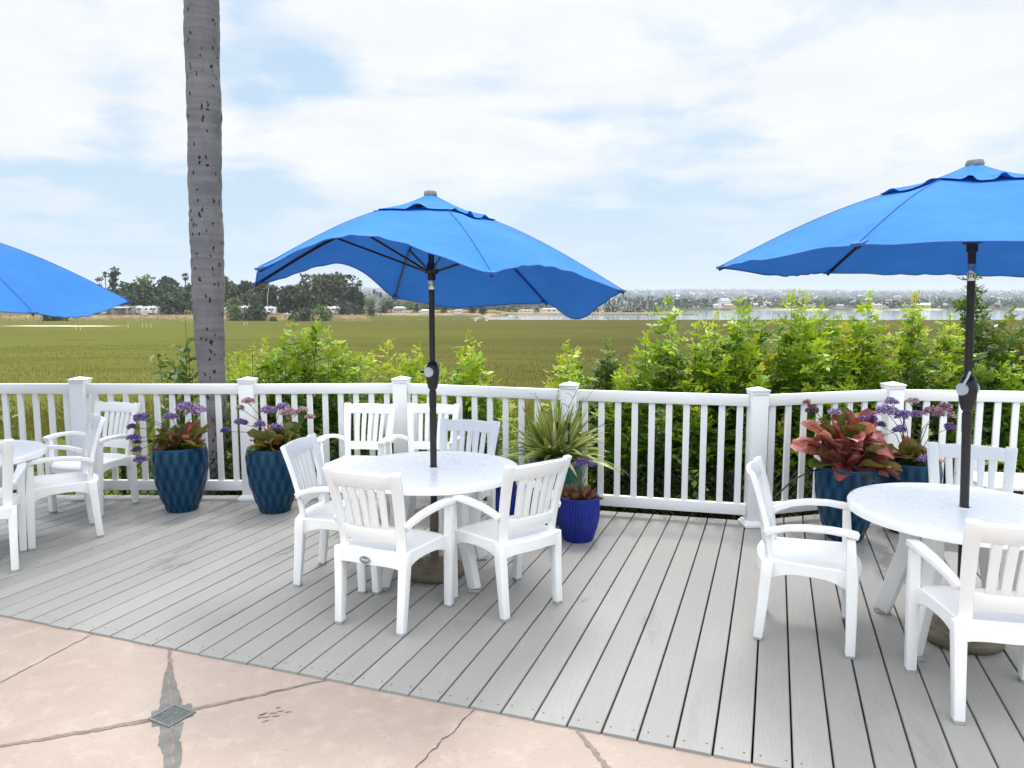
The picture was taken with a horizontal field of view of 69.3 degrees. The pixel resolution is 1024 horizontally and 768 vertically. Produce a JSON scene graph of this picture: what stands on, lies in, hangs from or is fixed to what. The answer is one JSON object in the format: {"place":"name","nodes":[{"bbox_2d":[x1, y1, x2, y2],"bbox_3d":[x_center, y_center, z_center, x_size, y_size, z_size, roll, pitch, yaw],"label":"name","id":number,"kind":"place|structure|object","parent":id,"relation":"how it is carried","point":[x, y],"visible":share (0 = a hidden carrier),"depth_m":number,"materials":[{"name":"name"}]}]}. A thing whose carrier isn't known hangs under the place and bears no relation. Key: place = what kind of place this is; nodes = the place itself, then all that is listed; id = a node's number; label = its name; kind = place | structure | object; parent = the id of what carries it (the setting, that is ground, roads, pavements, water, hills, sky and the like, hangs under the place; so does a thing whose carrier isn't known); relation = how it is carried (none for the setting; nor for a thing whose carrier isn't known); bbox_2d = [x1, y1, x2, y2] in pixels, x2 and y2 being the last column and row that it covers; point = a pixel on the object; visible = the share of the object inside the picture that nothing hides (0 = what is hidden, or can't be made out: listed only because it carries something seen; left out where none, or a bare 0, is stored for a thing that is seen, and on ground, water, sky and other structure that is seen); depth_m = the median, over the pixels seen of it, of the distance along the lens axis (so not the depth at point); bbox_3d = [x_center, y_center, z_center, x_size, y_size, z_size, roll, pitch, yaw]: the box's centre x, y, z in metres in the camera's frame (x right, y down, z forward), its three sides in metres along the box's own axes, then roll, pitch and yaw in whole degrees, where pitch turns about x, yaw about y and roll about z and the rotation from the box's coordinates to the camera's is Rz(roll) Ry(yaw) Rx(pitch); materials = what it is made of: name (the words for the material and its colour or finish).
{"place":"outdoors","nodes":[
{"label":"outdoors","id":0,"kind":"place"},
{"bbox_2d":[16,439,531,494],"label":"grass","id":1,"kind":"structure","parent":0,"point":[108,450],"depth_m":12.66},
{"bbox_2d":[0,616,764,767],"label":"patio","id":2,"kind":"structure","parent":0,"point":[72,699],"depth_m":3.12,"materials":[{"name":"concrete"}]},
{"bbox_2d":[148,704,195,727],"bbox_3d":[-1.462,1.427,3.185,0.135,0.008,0.135,3,7,28],"label":"drain grate","id":3,"kind":"object","parent":2,"relation":"on","point":[165,717],"visible":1,"depth_m":3.18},
{"bbox_2d":[0,494,1023,767],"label":"deck","id":4,"kind":"structure","parent":0,"point":[642,632],"depth_m":4.01,"materials":[{"name":"wood"}]},
{"bbox_2d":[0,438,26,572],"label":"resin armchair","id":5,"kind":"object","parent":4,"relation":"on","point":[11,503],"visible":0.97,"depth_m":4.85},
{"bbox_2d":[0,440,46,558],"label":"round table","id":6,"kind":"object","parent":4,"relation":"on","point":[26,450],"visible":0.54,"depth_m":5.36,"materials":[{"name":"plastic"}]},
{"bbox_2d":[25,413,104,550],"bbox_3d":[-3.393,0.709,5.606,0.590,0.892,0.606,-5,8,-36],"label":"resin armchair","id":7,"kind":"object","parent":4,"relation":"on","point":[84,481],"visible":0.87,"depth_m":5.52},
{"bbox_2d":[42,401,139,517],"bbox_3d":[-3.569,0.626,6.372,0.606,0.892,0.590,2,6,17],"label":"resin armchair","id":8,"kind":"object","parent":4,"relation":"on","point":[116,437],"visible":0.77,"depth_m":6.45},
{"bbox_2d":[126,401,210,512],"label":"potted plant","id":9,"kind":"object","parent":4,"relation":"on","point":[179,462],"visible":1,"depth_m":6.19,"materials":[{"name":"teal plant"}]},
{"bbox_2d":[220,397,315,513],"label":"potted plant","id":10,"kind":"object","parent":4,"relation":"on","point":[270,483],"visible":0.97,"depth_m":6.14,"materials":[{"name":"teal plant"}]},
{"bbox_2d":[280,433,389,593],"bbox_3d":[-1.120,0.800,4.754,0.590,0.892,0.606,1,6,8],"label":"resin armchair","id":11,"kind":"object","parent":4,"relation":"on","point":[296,453],"visible":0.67,"depth_m":4.65,"materials":[{"name":"plastic"}]},
{"bbox_2d":[317,403,397,502],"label":"resin armchair","id":12,"kind":"object","parent":4,"relation":"on","point":[347,459],"visible":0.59,"depth_m":6.44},
{"bbox_2d":[322,465,455,637],"bbox_3d":[-0.691,0.866,4.146,0.606,0.892,0.590,3,7,23],"label":"resin armchair","id":13,"kind":"object","parent":4,"relation":"on","point":[402,546],"visible":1,"depth_m":3.96,"materials":[{"name":"plastic"}]},
{"bbox_2d":[385,403,460,454],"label":"resin armchair","id":14,"kind":"object","parent":4,"relation":"on","point":[446,410],"visible":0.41,"depth_m":6.44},
{"bbox_2d":[347,451,517,592],"bbox_3d":[-0.505,0.886,4.807,1.110,0.710,1.110,0,6,0],"label":"round table","id":15,"kind":"object","parent":4,"relation":"on","point":[468,474],"visible":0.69,"depth_m":4.60,"materials":[{"name":"plastic"}]},
{"bbox_2d":[410,503,464,583],"bbox_3d":[-0.505,1.005,4.820,0.398,0.470,0.398,0,6,0],"label":"umbrella stand","id":16,"kind":"object","parent":4,"relation":"on","point":[427,570],"visible":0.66,"depth_m":4.76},
{"bbox_2d":[252,190,625,503],"bbox_3d":[-0.505,-0.030,4.709,2.387,2.353,2.285,0,6,0],"label":"patio umbrella","id":17,"kind":"object","parent":16,"relation":"in","point":[431,248],"visible":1,"depth_m":4.67,"materials":[{"name":"fabric"}]},
{"bbox_2d":[413,418,500,560],"bbox_3d":[-0.402,0.735,5.366,0.606,0.892,0.590,2,7,20],"label":"resin armchair","id":18,"kind":"object","parent":4,"relation":"on","point":[463,426],"visible":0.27,"depth_m":5.53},
{"bbox_2d":[444,454,571,622],"bbox_3d":[-0.007,0.844,4.347,0.606,0.892,0.590,-5,8,-39],"label":"resin armchair","id":19,"kind":"object","parent":4,"relation":"on","point":[501,536],"visible":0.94,"depth_m":4.17,"materials":[{"name":"plastic"}]},
{"bbox_2d":[0,376,1023,527],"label":"railing","id":20,"kind":"object","parent":4,"relation":"on","point":[80,395],"visible":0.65,"depth_m":6.16,"materials":[{"name":"plastic"}]},
{"bbox_2d":[495,457,532,515],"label":"potted plant","id":21,"kind":"object","parent":4,"relation":"on","point":[513,499],"visible":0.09,"depth_m":5.77,"materials":[{"name":"blue plant"}]},
{"bbox_2d":[500,385,629,524],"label":"potted plant","id":22,"kind":"object","parent":4,"relation":"on","point":[549,442],"visible":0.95,"depth_m":5.84,"materials":[{"name":"green plant"}]},
{"bbox_2d":[556,420,570,454],"bbox_3d":[0.400,0.454,5.872,0.113,0.321,0.113,-1,6,-8],"label":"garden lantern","id":23,"kind":"object","parent":22,"relation":"in","point":[567,441],"visible":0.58,"depth_m":5.83,"materials":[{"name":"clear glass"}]},
{"bbox_2d":[557,457,603,543],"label":"potted plant","id":24,"kind":"object","parent":4,"relation":"on","point":[578,513],"visible":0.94,"depth_m":5.43,"materials":[{"name":"blue plant"}]},
{"bbox_2d":[746,456,861,659],"bbox_3d":[1.550,0.885,3.964,0.590,0.892,0.606,2,7,22],"label":"resin armchair","id":25,"kind":"object","parent":4,"relation":"on","point":[838,563],"visible":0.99,"depth_m":3.83,"materials":[{"name":"plastic"}]},
{"bbox_2d":[790,399,927,542],"bbox_3d":[2.566,0.639,5.465,0.968,1.059,0.572,4,7,34],"label":"potted plant","id":26,"kind":"object","parent":4,"relation":"on","point":[854,452],"visible":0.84,"depth_m":5.42,"materials":[{"name":"red plant"}]},
{"bbox_2d":[773,469,819,498],"bbox_3d":[2.130,0.735,5.473,0.436,0.215,0.024,-1,6,-13],"label":"irrigation hose","id":27,"kind":"object","parent":26,"relation":"attached to","point":[775,496],"visible":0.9,"depth_m":5.45,"materials":[{"name":"black rubber"}]},
{"bbox_2d":[874,397,956,533],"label":"potted plant","id":28,"kind":"object","parent":4,"relation":"on","point":[914,471],"visible":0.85,"depth_m":5.62,"materials":[{"name":"purple plant"}]},
{"bbox_2d":[847,482,1023,661],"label":"round table","id":29,"kind":"object","parent":4,"relation":"on","point":[933,515],"visible":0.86,"depth_m":3.85,"materials":[{"name":"plastic"}]},
{"bbox_2d":[904,518,1023,725],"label":"resin armchair","id":30,"kind":"object","parent":4,"relation":"on","point":[964,609],"visible":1,"depth_m":3.08,"materials":[{"name":"plastic"}]},
{"bbox_2d":[927,614,1004,654],"bbox_3d":[2.360,1.107,3.876,0.398,0.470,0.398,0,6,0],"label":"umbrella stand","id":31,"kind":"object","parent":4,"relation":"on","point":[939,633],"visible":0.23,"depth_m":3.78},
{"bbox_2d":[716,158,1023,578],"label":"patio umbrella","id":32,"kind":"object","parent":31,"relation":"in","point":[968,219],"visible":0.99,"depth_m":3.66,"materials":[{"name":"fabric"}]},
{"bbox_2d":[921,442,1017,588],"bbox_3d":[2.731,0.840,4.387,0.606,0.892,0.590,3,7,24],"label":"resin armchair","id":33,"kind":"object","parent":4,"relation":"on","point":[981,454],"visible":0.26,"depth_m":4.54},
{"bbox_2d":[0,288,1023,494],"bbox_3d":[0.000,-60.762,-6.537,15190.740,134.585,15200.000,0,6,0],"label":"ground","id":34,"kind":"structure","parent":0,"point":[404,330],"depth_m":104.75,"materials":[{"name":"plant"}]},
{"bbox_2d":[0,394,18,491],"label":"broadleaf plant","id":35,"kind":"object","parent":34,"relation":"on","point":[16,424],"visible":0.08,"depth_m":7.87,"materials":[{"name":"green plant"}]},
{"bbox_2d":[40,315,68,320],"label":"round bush","id":36,"kind":"object","parent":34,"relation":"on","point":[46,318],"visible":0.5,"depth_m":221.03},
{"bbox_2d":[107,266,121,293],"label":"pine tree","id":37,"kind":"object","parent":34,"relation":"on","point":[113,284],"visible":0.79,"depth_m":259.34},
{"bbox_2d":[110,305,135,314],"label":"camper trailer","id":38,"kind":"object","parent":34,"relation":"on","point":[125,309],"visible":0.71,"depth_m":236.64,"materials":[{"name":"white metal"}]},
{"bbox_2d":[117,282,157,314],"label":"broad tree","id":39,"kind":"object","parent":34,"relation":"on","point":[136,296],"visible":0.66,"depth_m":246.29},
{"bbox_2d":[136,306,146,314],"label":"camper trailer","id":40,"kind":"object","parent":34,"relation":"on","point":[140,309],"visible":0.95,"depth_m":238.62,"materials":[{"name":"white metal"}]},
{"bbox_2d":[130,274,155,313],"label":"broad tree","id":41,"kind":"object","parent":34,"relation":"on","point":[146,281],"visible":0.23,"depth_m":258.39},
{"bbox_2d":[145,306,161,314],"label":"camper trailer","id":42,"kind":"object","parent":34,"relation":"on","point":[150,309],"visible":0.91,"depth_m":239.63,"materials":[{"name":"white metal"}]},
{"bbox_2d":[134,402,194,494],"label":"broadleaf plant","id":43,"kind":"object","parent":34,"relation":"on","point":[150,425],"visible":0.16,"depth_m":7.98,"materials":[{"name":"green plant"}]},
{"bbox_2d":[145,283,183,314],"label":"broad tree","id":44,"kind":"object","parent":34,"relation":"on","point":[162,287],"visible":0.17,"depth_m":244.00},
{"bbox_2d":[154,275,179,296],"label":"broad tree","id":45,"kind":"object","parent":34,"relation":"on","point":[166,280],"visible":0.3,"depth_m":254.85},
{"bbox_2d":[147,322,199,430],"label":"broadleaf plant","id":46,"kind":"object","parent":34,"relation":"on","point":[177,371],"visible":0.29,"depth_m":7.74,"materials":[{"name":"green plant"}]},
{"bbox_2d":[155,288,192,314],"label":"broad tree","id":47,"kind":"object","parent":34,"relation":"on","point":[180,301],"visible":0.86,"depth_m":234.24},
{"bbox_2d":[0,314,371,320],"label":"bank grass","id":48,"kind":"structure","parent":34,"relation":"on","point":[153,315],"depth_m":227.63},
{"bbox_2d":[183,0,227,495],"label":"palm tree","id":49,"kind":"object","parent":34,"relation":"on","point":[201,32],"visible":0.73,"depth_m":7.18,"materials":[{"name":"grey plant"}]},
{"bbox_2d":[226,304,242,320],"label":"round bush","id":50,"kind":"object","parent":34,"relation":"on","point":[234,310],"visible":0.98,"depth_m":222.99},
{"bbox_2d":[225,297,245,309],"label":"round bush","id":51,"kind":"object","parent":34,"relation":"on","point":[234,300],"visible":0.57,"depth_m":237.23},
{"bbox_2d":[225,281,247,308],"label":"broad tree","id":52,"kind":"object","parent":34,"relation":"on","point":[230,289],"visible":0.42,"depth_m":250.59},
{"bbox_2d":[235,280,251,305],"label":"broad tree","id":53,"kind":"object","parent":34,"relation":"on","point":[245,285],"visible":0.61,"depth_m":254.28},
{"bbox_2d":[198,341,291,490],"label":"leafy shrub","id":54,"kind":"object","parent":34,"relation":"on","point":[250,367],"visible":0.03,"depth_m":8.23,"materials":[{"name":"green plant"}]},
{"bbox_2d":[239,307,253,320],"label":"round bush","id":55,"kind":"object","parent":34,"relation":"on","point":[245,311],"visible":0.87,"depth_m":222.59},
{"bbox_2d":[246,292,262,305],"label":"broad tree","id":56,"kind":"object","parent":34,"relation":"on","point":[254,297],"visible":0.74,"depth_m":241.76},
{"bbox_2d":[241,283,269,305],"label":"broad tree","id":57,"kind":"object","parent":34,"relation":"on","point":[258,288],"visible":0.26,"depth_m":248.56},
{"bbox_2d":[244,303,269,320],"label":"round bush","id":58,"kind":"object","parent":34,"relation":"on","point":[257,311],"visible":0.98,"depth_m":221.14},
{"bbox_2d":[258,285,282,314],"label":"broad tree","id":59,"kind":"object","parent":34,"relation":"on","point":[272,295],"visible":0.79,"depth_m":244.94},
{"bbox_2d":[265,306,276,314],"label":"camper trailer","id":60,"kind":"object","parent":34,"relation":"on","point":[271,310],"visible":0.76,"depth_m":235.74,"materials":[{"name":"white metal"}]},
{"bbox_2d":[274,284,295,313],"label":"broad tree","id":61,"kind":"object","parent":34,"relation":"on","point":[284,293],"visible":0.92,"depth_m":245.99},
{"bbox_2d":[230,319,348,460],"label":"leafy shrub","id":62,"kind":"object","parent":34,"relation":"on","point":[294,367],"visible":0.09,"depth_m":8.22,"materials":[{"name":"green plant"}]},
{"bbox_2d":[211,371,377,494],"bbox_3d":[-2.192,1.051,7.902,1.927,2.376,1.500,0,6,0],"label":"leafy shrub","id":63,"kind":"object","parent":34,"relation":"on","point":[303,427],"visible":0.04,"depth_m":7.72,"materials":[{"name":"green plant"}]},
{"bbox_2d":[285,284,310,312],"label":"broad tree","id":64,"kind":"object","parent":34,"relation":"on","point":[295,306],"visible":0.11,"depth_m":247.52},
{"bbox_2d":[283,307,313,320],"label":"round bush","id":65,"kind":"object","parent":34,"relation":"on","point":[305,313],"visible":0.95,"depth_m":219.54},
{"bbox_2d":[294,294,312,309],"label":"broad tree","id":66,"kind":"object","parent":34,"relation":"on","point":[305,300],"visible":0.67,"depth_m":237.33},
{"bbox_2d":[310,305,334,320],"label":"round bush","id":67,"kind":"object","parent":34,"relation":"on","point":[325,313],"visible":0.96,"depth_m":218.70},
{"bbox_2d":[291,273,358,314],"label":"broad tree","id":68,"kind":"object","parent":34,"relation":"on","point":[329,290],"visible":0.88,"depth_m":240.61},
{"bbox_2d":[336,301,352,314],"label":"round bush","id":69,"kind":"object","parent":34,"relation":"on","point":[345,307],"visible":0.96,"depth_m":233.68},
{"bbox_2d":[307,343,393,455],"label":"leafy shrub","id":70,"kind":"object","parent":34,"relation":"on","point":[354,371],"visible":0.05,"depth_m":8.21,"materials":[{"name":"green plant"}]},
{"bbox_2d":[347,284,358,308],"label":"conifer tree","id":71,"kind":"object","parent":34,"relation":"on","point":[352,293],"visible":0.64,"depth_m":245.50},
{"bbox_2d":[350,304,366,314],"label":"round bush","id":72,"kind":"object","parent":34,"relation":"on","point":[357,309],"visible":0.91,"depth_m":238.37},
{"bbox_2d":[352,291,366,309],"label":"conifer tree","id":73,"kind":"object","parent":34,"relation":"on","point":[359,297],"visible":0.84,"depth_m":241.68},
{"bbox_2d":[363,297,375,309],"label":"broad tree","id":74,"kind":"object","parent":34,"relation":"on","point":[369,303],"visible":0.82,"depth_m":327.99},
{"bbox_2d":[393,306,405,312],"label":"house","id":75,"kind":"structure","parent":34,"relation":"on","point":[398,309],"depth_m":327.07,"materials":[{"name":"white"}]},
{"bbox_2d":[369,338,440,454],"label":"leafy shrub","id":76,"kind":"object","parent":34,"relation":"on","point":[417,378],"visible":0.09,"depth_m":8.33,"materials":[{"name":"green plant"}]},
{"bbox_2d":[401,300,418,309],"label":"broad tree","id":77,"kind":"object","parent":34,"relation":"on","point":[408,304],"visible":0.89,"depth_m":415.99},
{"bbox_2d":[436,362,471,451],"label":"leafy shrub","id":78,"kind":"object","parent":34,"relation":"on","point":[450,399],"visible":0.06,"depth_m":7.97,"materials":[{"name":"green plant"}]},
{"bbox_2d":[448,330,502,501],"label":"leafy shrub","id":79,"kind":"object","parent":34,"relation":"on","point":[465,375],"visible":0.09,"depth_m":8.05,"materials":[{"name":"green plant"}]},
{"bbox_2d":[478,375,528,499],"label":"leafy shrub","id":80,"kind":"object","parent":34,"relation":"on","point":[499,446],"visible":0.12,"depth_m":8.08,"materials":[{"name":"green plant"}]},
{"bbox_2d":[13,452,1023,522],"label":"chain link fence","id":81,"kind":"object","parent":34,"relation":"on","point":[729,483],"visible":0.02,"depth_m":6.74,"materials":[{"name":"black metal"}]},
{"bbox_2d":[540,308,560,312],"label":"marina building","id":82,"kind":"structure","parent":34,"relation":"on","point":[548,310],"depth_m":367.21,"materials":[{"name":"white"}]},
{"bbox_2d":[541,340,606,510],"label":"leafy shrub","id":83,"kind":"object","parent":34,"relation":"on","point":[569,376],"visible":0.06,"depth_m":7.65,"materials":[{"name":"green plant"}]},
{"bbox_2d":[578,337,635,511],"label":"leafy shrub","id":84,"kind":"object","parent":34,"relation":"on","point":[605,376],"visible":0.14,"depth_m":7.82,"materials":[{"name":"green plant"}]},
{"bbox_2d":[580,357,643,510],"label":"leafy shrub","id":85,"kind":"object","parent":34,"relation":"on","point":[619,379],"visible":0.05,"depth_m":7.46,"materials":[{"name":"green plant"}]},
{"bbox_2d":[551,314,697,314],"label":"shore rocks","id":86,"kind":"object","parent":34,"relation":"on","point":[635,314],"visible":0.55,"depth_m":351.61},
{"bbox_2d":[591,294,729,513],"bbox_3d":[1.560,0.560,7.639,1.565,2.970,1.424,0,6,0],"label":"leafy shrub","id":87,"kind":"object","parent":34,"relation":"on","point":[657,381],"visible":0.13,"depth_m":7.42,"materials":[{"name":"green plant"}]},
{"bbox_2d":[349,286,1023,311],"bbox_3d":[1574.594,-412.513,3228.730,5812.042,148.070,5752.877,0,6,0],"label":"hillside woods","id":88,"kind":"object","parent":34,"relation":"on","point":[829,301],"visible":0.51,"depth_m":1302.81,"materials":[{"name":"plant"}]},
{"bbox_2d":[595,371,777,520],"bbox_3d":[1.698,0.980,7.479,1.764,2.228,1.491,0,6,0],"label":"leafy shrub","id":89,"kind":"object","parent":34,"relation":"on","point":[642,433],"visible":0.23,"depth_m":7.17,"materials":[{"name":"green plant"}]},
{"bbox_2d":[661,309,768,519],"bbox_3d":[1.995,0.654,7.602,1.139,2.855,1.418,0,6,0],"label":"leafy shrub","id":90,"kind":"object","parent":34,"relation":"on","point":[701,358],"visible":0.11,"depth_m":7.28,"materials":[{"name":"green plant"}]},
{"bbox_2d":[717,298,730,307],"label":"house","id":91,"kind":"structure","parent":34,"relation":"on","point":[722,302],"depth_m":683.15,"materials":[{"name":"white"}]},
{"bbox_2d":[683,295,811,519],"bbox_3d":[2.441,0.574,7.586,1.320,2.941,1.405,0,6,0],"label":"leafy shrub","id":92,"kind":"object","parent":34,"relation":"on","point":[741,359],"visible":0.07,"depth_m":7.32,"materials":[{"name":"green plant"}]},
{"bbox_2d":[747,288,858,521],"bbox_3d":[2.997,0.558,7.645,1.421,3.101,1.366,0,6,0],"label":"leafy shrub","id":93,"kind":"object","parent":34,"relation":"on","point":[790,363],"visible":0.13,"depth_m":7.37,"materials":[{"name":"green plant"}]},
{"bbox_2d":[766,365,920,520],"bbox_3d":[3.119,0.958,7.462,1.759,2.313,1.413,0,6,0],"label":"leafy shrub","id":94,"kind":"object","parent":34,"relation":"on","point":[868,387],"visible":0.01,"depth_m":7.31,"materials":[{"name":"green plant"}]},
{"bbox_2d":[812,289,912,434],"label":"leafy shrub","id":95,"kind":"object","parent":34,"relation":"on","point":[850,369],"visible":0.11,"depth_m":7.43,"materials":[{"name":"green plant"}]},
{"bbox_2d":[859,319,952,459],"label":"leafy shrub","id":96,"kind":"object","parent":34,"relation":"on","point":[892,362],"visible":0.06,"depth_m":7.39,"materials":[{"name":"green plant"}]},
{"bbox_2d":[882,289,986,465],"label":"leafy shrub","id":97,"kind":"object","parent":34,"relation":"on","point":[907,337],"visible":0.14,"depth_m":7.49,"materials":[{"name":"green plant"}]},
{"bbox_2d":[894,345,1004,483],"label":"leafy shrub","id":98,"kind":"object","parent":34,"relation":"on","point":[917,427],"visible":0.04,"depth_m":7.17,"materials":[{"name":"green plant"}]},
{"bbox_2d":[910,313,996,472],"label":"leafy shrub","id":99,"kind":"object","parent":34,"relation":"on","point":[952,345],"visible":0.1,"depth_m":7.39,"materials":[{"name":"green plant"}]},
{"bbox_2d":[949,304,1023,471],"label":"leafy shrub","id":100,"kind":"object","parent":34,"relation":"on","point":[997,356],"visible":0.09,"depth_m":7.62,"materials":[{"name":"green plant"}]},
{"bbox_2d":[949,275,1023,467],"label":"leafy shrub","id":101,"kind":"object","parent":34,"relation":"on","point":[977,338],"visible":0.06,"depth_m":7.88,"materials":[{"name":"green plant"}]},
{"bbox_2d":[973,351,1023,494],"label":"leafy shrub","id":102,"kind":"object","parent":34,"relation":"on","point":[1011,380],"visible":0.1,"depth_m":7.31,"materials":[{"name":"green plant"}]},
{"bbox_2d":[0,0,1023,291],"label":"sky","id":103,"kind":"structure","parent":0,"point":[652,145],"materials":[{"name":"white"}]},
{"bbox_2d":[456,310,1023,319],"bbox_3d":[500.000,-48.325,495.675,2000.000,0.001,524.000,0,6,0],"label":"water","id":104,"kind":"structure","parent":0,"point":[885,314],"depth_m":331.50,"materials":[{"name":"grey liquid"}]},
{"bbox_2d":[955,471,1023,490],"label":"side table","id":105,"kind":"object","parent":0,"point":[1019,482],"visible":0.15,"depth_m":5.50,"materials":[{"name":"plastic"}]},
{"bbox_3d":[-4.000,0.958,5.263,0.398,0.470,0.398,0,6,0],"label":"umbrella stand","id":106,"kind":"object","parent":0,"visible":0},
{"bbox_2d":[0,243,131,317],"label":"patio umbrella","id":107,"kind":"object","parent":106,"relation":"in","point":[31,284],"visible":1,"depth_m":5.11,"materials":[{"name":"blue fabric"}]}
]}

